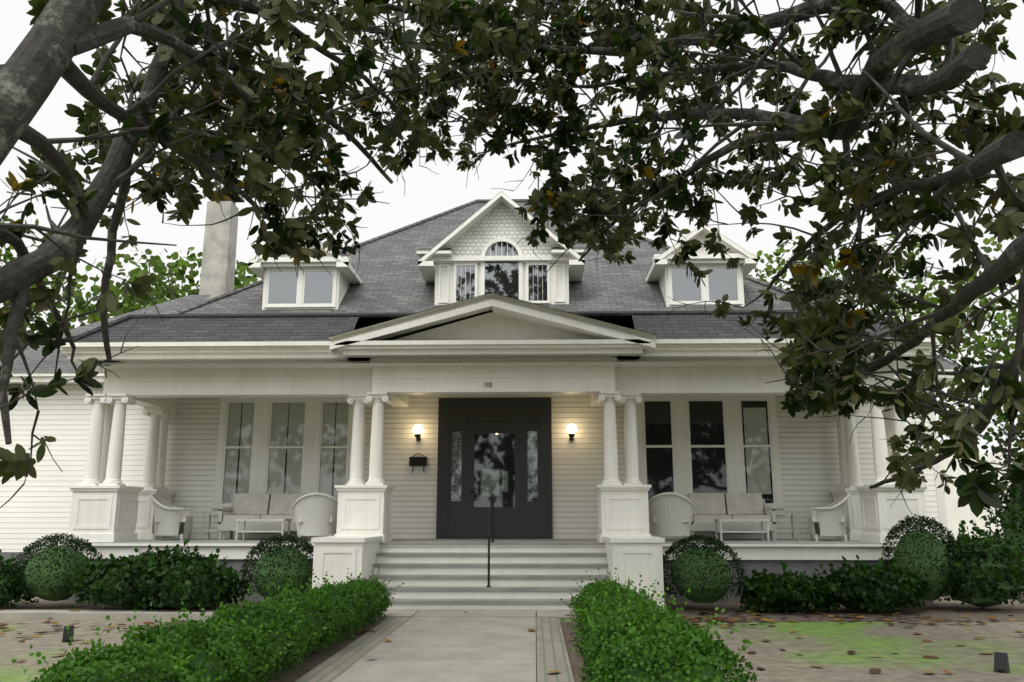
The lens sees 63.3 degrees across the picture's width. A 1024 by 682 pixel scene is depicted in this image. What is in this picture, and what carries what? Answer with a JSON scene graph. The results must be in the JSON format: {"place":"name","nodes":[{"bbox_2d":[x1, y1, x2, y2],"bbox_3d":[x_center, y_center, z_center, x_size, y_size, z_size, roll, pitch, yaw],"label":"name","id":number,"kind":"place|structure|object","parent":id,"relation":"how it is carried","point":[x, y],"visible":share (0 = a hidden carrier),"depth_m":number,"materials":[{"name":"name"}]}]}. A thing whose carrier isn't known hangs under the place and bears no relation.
{"place":"outdoors","nodes":[
{"label":"outdoors","id":0,"kind":"place"},
{"bbox_2d":[0,0,1023,516],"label":"magnolia","id":1,"kind":"object","parent":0,"point":[892,216],"depth_m":8.81,"materials":[{"name":"green plant"}]},
{"bbox_2d":[0,592,1023,681],"bbox_3d":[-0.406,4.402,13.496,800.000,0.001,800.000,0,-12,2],"label":"ground","id":2,"kind":"structure","parent":0,"point":[956,648],"depth_m":9.79,"materials":[{"name":"green plant"}]},
{"bbox_2d":[0,609,577,681],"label":"paths","id":3,"kind":"structure","parent":2,"relation":"on","point":[461,645],"depth_m":9.71,"materials":[{"name":"concrete"}]},
{"bbox_2d":[0,191,959,611],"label":"house","id":4,"kind":"structure","parent":2,"relation":"on","point":[470,555],"depth_m":16.00,"materials":[{"name":"white paint"}]},
{"bbox_2d":[0,272,940,551],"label":"house siding","id":5,"kind":"object","parent":4,"relation":"attached to","point":[34,508],"visible":0.29,"depth_m":18.53,"materials":[{"name":"white wood"}]},
{"bbox_2d":[0,192,961,372],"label":"house roof","id":6,"kind":"structure","parent":4,"relation":"attached to","point":[393,285],"depth_m":20.39,"materials":[{"name":"grey"}]},
{"bbox_2d":[413,424,576,496],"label":"wall lamp globes","id":7,"kind":"object","parent":4,"relation":"attached to","point":[489,482],"visible":1,"depth_m":18.30,"materials":[{"name":"white glass"}]},
{"bbox_2d":[222,242,773,506],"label":"windows","id":8,"kind":"structure","parent":4,"relation":"attached to","point":[494,451],"depth_m":18.57,"materials":[{"name":"clear glass"}]},
{"bbox_2d":[150,492,849,540],"bbox_3d":[-0.318,3.594,16.977,14.047,0.928,2.023,0,-12,2],"label":"patio furniture","id":9,"kind":"object","parent":4,"relation":"on","point":[669,511],"visible":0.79,"depth_m":16.32,"materials":[{"name":"white wicker"}]},
{"bbox_2d":[155,493,843,521],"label":"seat cushions","id":10,"kind":"object","parent":9,"relation":"on","point":[710,507],"visible":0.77,"depth_m":17.68,"materials":[{"name":"white fabric"}]},
{"bbox_2d":[0,458,1023,681],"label":"shrub","id":11,"kind":"object","parent":2,"relation":"on","point":[980,600],"visible":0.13,"depth_m":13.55,"materials":[{"name":"green plant"}]},
{"bbox_2d":[0,600,1023,681],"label":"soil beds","id":12,"kind":"object","parent":2,"relation":"on","point":[943,611],"visible":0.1,"depth_m":13.09,"materials":[{"name":"brown soil"}]},
{"bbox_2d":[0,600,1023,673],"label":"fallen leaves","id":13,"kind":"object","parent":2,"relation":"on","point":[729,622],"visible":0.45,"depth_m":11.88,"materials":[{"name":"brown plant"}]},
{"bbox_2d":[62,626,1009,673],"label":"landscape lights","id":14,"kind":"object","parent":2,"relation":"on","point":[1001,662],"visible":0.9,"depth_m":8.26,"materials":[{"name":"black metal"}]},
{"bbox_2d":[941,453,1016,539],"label":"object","id":15,"kind":"object","parent":2,"relation":"on","point":[956,515],"visible":0.06,"depth_m":27.16,"materials":[{"name":"white paint"}]},
{"bbox_2d":[0,215,1023,528],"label":"tree","id":16,"kind":"object","parent":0,"point":[160,293],"depth_m":36.68,"materials":[{"name":"green plant"}]},
{"bbox_2d":[0,0,1023,452],"label":"sky","id":17,"kind":"structure","parent":0,"point":[428,193],"materials":[{"name":"white"}]}
]}

